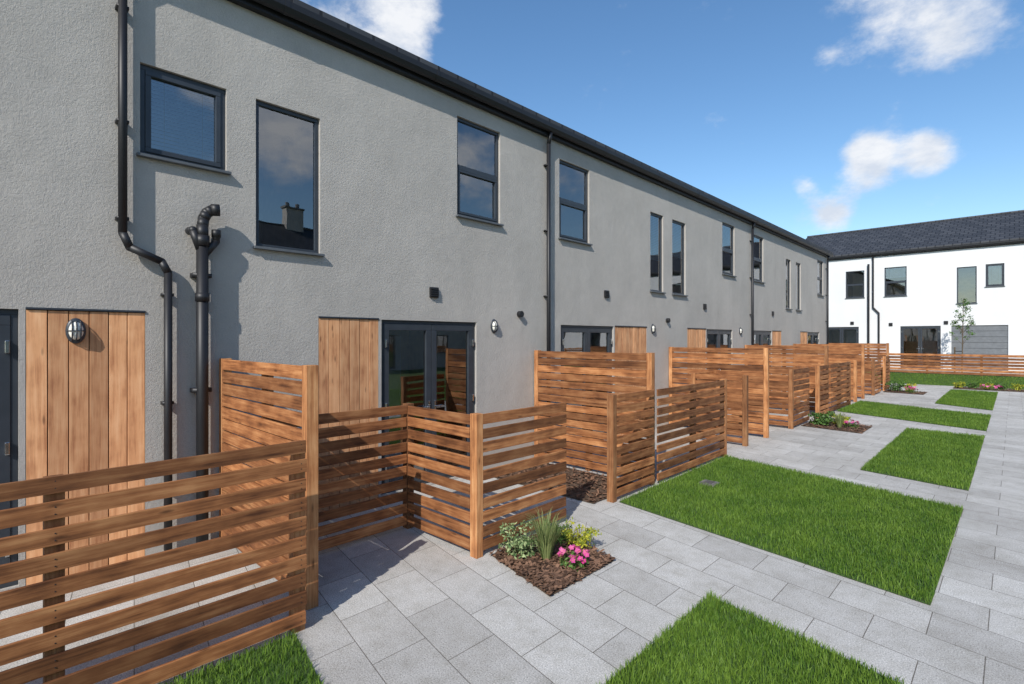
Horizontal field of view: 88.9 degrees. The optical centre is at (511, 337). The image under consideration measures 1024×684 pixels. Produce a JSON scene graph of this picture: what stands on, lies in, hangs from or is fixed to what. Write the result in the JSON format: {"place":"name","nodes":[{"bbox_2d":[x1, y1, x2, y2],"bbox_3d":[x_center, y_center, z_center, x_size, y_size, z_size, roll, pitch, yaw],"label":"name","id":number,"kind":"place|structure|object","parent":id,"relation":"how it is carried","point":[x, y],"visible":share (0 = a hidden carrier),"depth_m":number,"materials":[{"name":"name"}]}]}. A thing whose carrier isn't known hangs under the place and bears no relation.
{"place":"outdoors","nodes":[
{"label":"outdoors","id":0,"kind":"place"},
{"bbox_2d":[159,629,324,683],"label":"lawn grass","id":1,"kind":"structure","parent":0,"point":[285,660],"depth_m":3.13,"materials":[{"name":"grass"}]},
{"bbox_2d":[0,383,1023,683],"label":"paving","id":2,"kind":"structure","parent":0,"point":[402,605],"depth_m":4.05,"materials":[{"name":"concrete"}]},
{"bbox_2d":[0,440,306,683],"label":"slatted fence","id":3,"kind":"object","parent":2,"relation":"on","point":[56,559],"visible":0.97,"depth_m":2.92,"materials":[{"name":"brown wood"}]},
{"bbox_2d":[219,358,317,610],"bbox_3d":[-2.170,1.126,4.537,1.938,1.848,0.101,0,0,44],"label":"tall slatted fence","id":4,"kind":"object","parent":2,"relation":"on","point":[266,429],"visible":0.49,"depth_m":4.28,"materials":[{"name":"brown wood"}]},
{"bbox_2d":[274,403,413,550],"bbox_3d":[-1.571,1.371,5.030,0.092,1.358,1.449,0,0,44],"label":"slatted fence","id":5,"kind":"object","parent":2,"relation":"on","point":[340,498],"visible":0.52,"depth_m":5.09,"materials":[{"name":"brown wood"}]},
{"bbox_2d":[408,406,469,549],"bbox_3d":[-0.734,1.326,5.129,0.980,1.247,0.025,0,0,44],"label":"slatted fence","id":6,"kind":"object","parent":2,"relation":"on","point":[450,497],"visible":1,"depth_m":5.08,"materials":[{"name":"brown wood"}]},
{"bbox_2d":[470,402,566,558],"bbox_3d":[0.105,1.371,5.229,0.092,1.358,1.319,0,0,44],"label":"slatted fence","id":7,"kind":"object","parent":2,"relation":"on","point":[479,503],"visible":0.98,"depth_m":5.06,"materials":[{"name":"brown wood"}]},
{"bbox_2d":[489,530,615,595],"bbox_3d":[0.355,1.974,4.729,0.951,0.062,1.160,0,0,44],"label":"bark mulch bed","id":8,"kind":"object","parent":2,"relation":"on","point":[551,576],"visible":0.55,"depth_m":4.50,"materials":[{"name":"wood"}]},
{"bbox_2d":[498,520,539,560],"bbox_3d":[0.091,1.846,4.761,0.454,0.293,0.433,0,0,44],"label":"variegated shrub","id":9,"kind":"object","parent":8,"relation":"on","point":[520,544],"visible":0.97,"depth_m":4.72,"materials":[{"name":"green plant"}]},
{"bbox_2d":[522,508,570,559],"bbox_3d":[0.301,1.783,4.681,0.515,0.413,0.538,0,0,44],"label":"ornamental grass tuft","id":10,"kind":"object","parent":8,"relation":"on","point":[547,537],"visible":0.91,"depth_m":4.63,"materials":[{"name":"green plant"}]},
{"bbox_2d":[545,519,572,544],"bbox_3d":[0.440,1.884,5.090,0.296,0.217,0.266,0,0,-15],"label":"green shrub","id":11,"kind":"object","parent":8,"relation":"on","point":[560,538],"visible":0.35,"depth_m":5.05,"materials":[{"name":"green plant"}]},
{"bbox_2d":[557,544,589,571],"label":"pink flowers","id":12,"kind":"object","parent":8,"relation":"on","point":[571,557],"visible":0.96,"depth_m":4.54,"materials":[{"name":"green plant"}]},
{"bbox_2d":[561,517,601,549],"bbox_3d":[0.640,1.861,4.923,0.377,0.263,0.324,0,0,44],"label":"yellow shrub","id":13,"kind":"object","parent":8,"relation":"on","point":[583,538],"visible":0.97,"depth_m":4.89,"materials":[{"name":"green plant"}]},
{"bbox_2d":[495,462,634,502],"bbox_3d":[0.673,1.973,7.376,2.014,0.061,1.245,0,0,44],"label":"bark mulch bed","id":14,"kind":"object","parent":2,"relation":"on","point":[585,486],"visible":0.43,"depth_m":7.11,"materials":[{"name":"wood chips"}]},
{"bbox_2d":[534,350,654,484],"bbox_3d":[1.164,1.126,7.865,2.128,1.848,0.101,0,0,44],"label":"tall slatted fence","id":15,"kind":"object","parent":2,"relation":"on","point":[588,394],"visible":0.63,"depth_m":7.81,"materials":[{"name":"brown wood"}]},
{"bbox_2d":[607,389,653,502],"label":"slatted fence","id":16,"kind":"object","parent":2,"relation":"on","point":[613,450],"visible":0.97,"depth_m":6.58,"materials":[{"name":"brown wood"}]},
{"bbox_2d":[657,379,726,480],"bbox_3d":[2.781,1.371,8.016,0.101,1.358,2.368,0,0,44],"label":"slatted fence","id":17,"kind":"object","parent":2,"relation":"on","point":[692,412],"visible":0.94,"depth_m":7.89,"materials":[{"name":"brown wood"}]},
{"bbox_2d":[697,371,715,431],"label":"slatted fence","id":18,"kind":"object","parent":2,"relation":"on","point":[712,372],"visible":0.09,"depth_m":10.80,"materials":[{"name":"brown wood"}]},
{"bbox_2d":[669,347,768,437],"bbox_3d":[4.375,1.126,11.201,2.128,1.848,0.101,0,0,44],"label":"tall slatted fence","id":19,"kind":"object","parent":2,"relation":"on","point":[695,360],"visible":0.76,"depth_m":10.87,"materials":[{"name":"brown wood"}]},
{"bbox_2d":[691,373,747,446],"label":"slatted fence","id":20,"kind":"object","parent":2,"relation":"on","point":[743,412],"visible":0.51,"depth_m":9.77,"materials":[{"name":"brown wood"}]},
{"bbox_2d":[718,369,742,415],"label":"slatted fence","id":21,"kind":"object","parent":2,"relation":"on","point":[736,381],"visible":0.16,"depth_m":11.97,"materials":[{"name":"brown wood"}]},
{"bbox_2d":[743,369,787,425],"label":"slatted fence","id":22,"kind":"object","parent":2,"relation":"on","point":[779,400],"visible":0.42,"depth_m":11.66,"materials":[{"name":"brown wood"}]},
{"bbox_2d":[745,345,827,413],"bbox_3d":[7.599,1.126,14.552,2.128,1.848,0.101,0,0,44],"label":"tall slatted fence","id":23,"kind":"object","parent":2,"relation":"on","point":[782,360],"visible":0.27,"depth_m":14.26,"materials":[{"name":"brown wood"}]},
{"bbox_2d":[788,368,809,428],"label":"slatted fence","id":24,"kind":"object","parent":2,"relation":"on","point":[792,400],"visible":0.92,"depth_m":11.71,"materials":[{"name":"brown wood"}]},
{"bbox_2d":[815,365,829,416],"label":"slatted fence","id":25,"kind":"object","parent":2,"relation":"on","point":[818,388],"visible":0.9,"depth_m":13.17,"materials":[{"name":"brown wood"}]},
{"bbox_2d":[793,344,864,398],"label":"tall slatted fence","id":26,"kind":"object","parent":2,"relation":"on","point":[861,375],"visible":0.47,"depth_m":17.38,"materials":[{"name":"brown wood"}]},
{"bbox_2d":[801,421,872,433],"bbox_3d":[7.349,1.973,11.807,1.256,0.058,1.427,0,0,44],"label":"bark mulch bed","id":27,"kind":"object","parent":2,"relation":"on","point":[861,428],"visible":0.74,"depth_m":11.61,"materials":[{"name":"wood"}]},
{"bbox_2d":[808,411,835,424],"bbox_3d":[7.097,1.814,11.914,0.569,0.357,0.596,0,0,44],"label":"green shrub","id":28,"kind":"object","parent":27,"relation":"on","point":[820,419],"visible":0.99,"depth_m":11.82,"materials":[{"name":"green plant"}]},
{"bbox_2d":[834,411,845,427],"bbox_3d":[7.282,1.810,11.592,0.388,0.359,0.402,0,0,31],"label":"ornamental grass tuft","id":29,"kind":"object","parent":27,"relation":"on","point":[839,418],"visible":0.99,"depth_m":11.56,"materials":[{"name":"green plant"}]},
{"bbox_2d":[830,412,850,424],"bbox_3d":[7.537,1.857,12.001,0.452,0.271,0.396,0,0,16],"label":"yellow shrub","id":30,"kind":"object","parent":27,"relation":"on","point":[847,418],"visible":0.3,"depth_m":11.96,"materials":[{"name":"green plant"}]},
{"bbox_2d":[844,420,858,428],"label":"pink flowers","id":31,"kind":"object","parent":27,"relation":"on","point":[851,423],"visible":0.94,"depth_m":11.57,"materials":[{"name":"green plant"}]},
{"bbox_2d":[820,360,856,401],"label":"slatted fence","id":32,"kind":"object","parent":2,"relation":"on","point":[854,394],"visible":0.37,"depth_m":16.39,"materials":[{"name":"brown wood"}]},
{"bbox_2d":[830,361,850,410],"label":"slatted fence","id":33,"kind":"object","parent":2,"relation":"on","point":[839,382],"visible":0.85,"depth_m":14.68,"materials":[{"name":"brown wood"}]},
{"bbox_2d":[829,343,888,386],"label":"tall slatted fence","id":34,"kind":"object","parent":2,"relation":"on","point":[876,350],"visible":0.17,"depth_m":20.78,"materials":[{"name":"brown wood"}]},
{"bbox_2d":[857,358,870,393],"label":"slatted fence","id":35,"kind":"object","parent":2,"relation":"on","point":[867,377],"visible":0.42,"depth_m":18.29,"materials":[{"name":"brown wood"}]},
{"bbox_2d":[871,357,880,395],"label":"slatted fence","id":36,"kind":"object","parent":2,"relation":"on","point":[873,376],"visible":0.97,"depth_m":18.30,"materials":[{"name":"brown wood"}]},
{"bbox_2d":[883,356,889,390],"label":"slatted fence","id":37,"kind":"object","parent":2,"relation":"on","point":[885,374],"visible":0.82,"depth_m":19.76,"materials":[{"name":"brown wood"}]},
{"bbox_2d":[884,389,926,394],"bbox_3d":[14.484,1.972,19.231,1.277,0.058,1.400,0,0,44],"label":"bark mulch bed","id":38,"kind":"object","parent":2,"relation":"on","point":[907,392],"visible":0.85,"depth_m":19.08,"materials":[{"name":"wood"}]},
{"bbox_2d":[885,380,906,391],"bbox_3d":[14.272,1.775,19.450,0.656,0.435,0.621,0,0,16],"label":"green shrub","id":39,"kind":"object","parent":38,"relation":"on","point":[893,386],"visible":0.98,"depth_m":19.36,"materials":[{"name":"green plant"}]},
{"bbox_2d":[904,383,916,390],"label":"yellow shrub","id":40,"kind":"object","parent":38,"relation":"on","point":[914,384],"visible":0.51,"depth_m":19.31,"materials":[{"name":"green plant"}]},
{"bbox_2d":[904,385,917,392],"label":"pink flowers","id":41,"kind":"object","parent":38,"relation":"on","point":[910,389],"visible":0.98,"depth_m":18.94,"materials":[{"name":"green plant"}]},
{"bbox_2d":[953,386,1023,391],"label":"bark mulch bed","id":42,"kind":"object","parent":2,"relation":"on","point":[1014,390],"visible":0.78,"depth_m":20.19,"materials":[{"name":"wood"}]},
{"bbox_2d":[953,382,965,387],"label":"yellow shrub","id":43,"kind":"object","parent":42,"relation":"on","point":[957,384],"visible":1,"depth_m":20.69,"materials":[{"name":"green plant"}]},
{"bbox_2d":[966,381,978,387],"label":"green shrub","id":44,"kind":"object","parent":42,"relation":"on","point":[972,385],"visible":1,"depth_m":20.58,"materials":[{"name":"green plant"}]},
{"bbox_2d":[980,383,994,389],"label":"yellow shrub","id":45,"kind":"object","parent":42,"relation":"on","point":[988,384],"visible":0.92,"depth_m":20.07,"materials":[{"name":"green plant"}]},
{"bbox_2d":[979,384,1005,390],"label":"pink flowers","id":46,"kind":"object","parent":42,"relation":"on","point":[996,386],"visible":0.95,"depth_m":19.96,"materials":[{"name":"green plant"}]},
{"bbox_2d":[995,382,1009,389],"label":"green shrub","id":47,"kind":"object","parent":42,"relation":"on","point":[1004,386],"visible":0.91,"depth_m":20.08,"materials":[{"name":"green plant"}]},
{"bbox_2d":[1011,383,1023,390],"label":"yellow shrub","id":48,"kind":"object","parent":42,"relation":"on","point":[1016,387],"visible":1,"depth_m":19.71,"materials":[{"name":"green plant"}]},
{"bbox_2d":[300,0,1023,238],"label":"sky","id":49,"kind":"structure","parent":0,"point":[806,118],"materials":[{"name":"blue"}]},
{"bbox_2d":[595,587,904,683],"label":"lawn grass","id":50,"kind":"structure","parent":0,"point":[710,639],"depth_m":3.23,"materials":[{"name":"grass"}]},
{"bbox_2d":[619,454,962,604],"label":"lawn grass","id":51,"kind":"structure","parent":0,"point":[889,541],"depth_m":5.72,"materials":[{"name":"grass"}]},
{"bbox_2d":[700,479,718,486],"bbox_3d":[2.692,1.982,7.124,0.220,0.037,0.220,0,0,44],"label":"drain access cover","id":52,"kind":"object","parent":51,"relation":"in","point":[710,482],"visible":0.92,"depth_m":7.10,"materials":[{"name":"metal"}]},
{"bbox_2d":[838,400,990,430],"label":"lawn grass","id":53,"kind":"structure","parent":0,"point":[964,419],"depth_m":13.44,"materials":[{"name":"grass"}]},
{"bbox_2d":[860,427,984,490],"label":"lawn grass","id":54,"kind":"structure","parent":0,"point":[946,458],"depth_m":8.58,"materials":[{"name":"grass"}]},
{"bbox_2d":[890,369,1016,373],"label":"raised pavement","id":55,"kind":"structure","parent":0,"point":[956,371],"depth_m":24.93,"materials":[{"name":"concrete"}]},
{"bbox_2d":[949,298,975,371],"bbox_3d":[20.299,-0.085,23.569,0.994,3.411,0.882,0,0,44],"label":"sapling tree","id":56,"kind":"object","parent":55,"relation":"on","point":[964,304],"visible":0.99,"depth_m":23.49,"materials":[{"name":"green plant"}]},
{"bbox_2d":[935,389,997,410],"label":"lawn grass","id":57,"kind":"structure","parent":0,"point":[984,400],"depth_m":16.78,"materials":[{"name":"plant"}]},
{"label":"ground","id":58,"kind":"structure","parent":0,"visible":0},
{"bbox_2d":[0,0,833,591],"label":"grey terraced house row","id":59,"kind":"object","parent":58,"relation":"on","point":[192,192],"visible":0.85,"depth_m":5.94,"materials":[{"name":"paint"}]},
{"bbox_2d":[0,64,821,588],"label":"window and door frames","id":60,"kind":"structure","parent":59,"relation":"in","point":[8,317],"depth_m":5.97,"materials":[{"name":"metal"}]},
{"bbox_2d":[875,372,1023,389],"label":"grass bank","id":61,"kind":"structure","parent":58,"relation":"on","point":[912,380],"depth_m":22.29,"materials":[{"name":"plant"}]},
{"bbox_2d":[806,210,1023,370],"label":"white terraced house row","id":62,"kind":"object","parent":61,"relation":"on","point":[904,288],"visible":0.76,"depth_m":26.23,"materials":[{"name":"paint"}]},
{"bbox_2d":[829,263,1007,370],"bbox_3d":[26.757,-1.035,20.111,25.870,5.230,0.112,0,0,44],"label":"window and door frames","id":63,"kind":"structure","parent":62,"relation":"in","point":[988,339],"depth_m":24.88,"materials":[{"name":"metal"}]},
{"bbox_2d":[889,353,1023,376],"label":"slatted fence","id":64,"kind":"object","parent":61,"relation":"on","point":[964,362],"visible":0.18,"depth_m":22.45,"materials":[{"name":"brown wood"}]}
]}

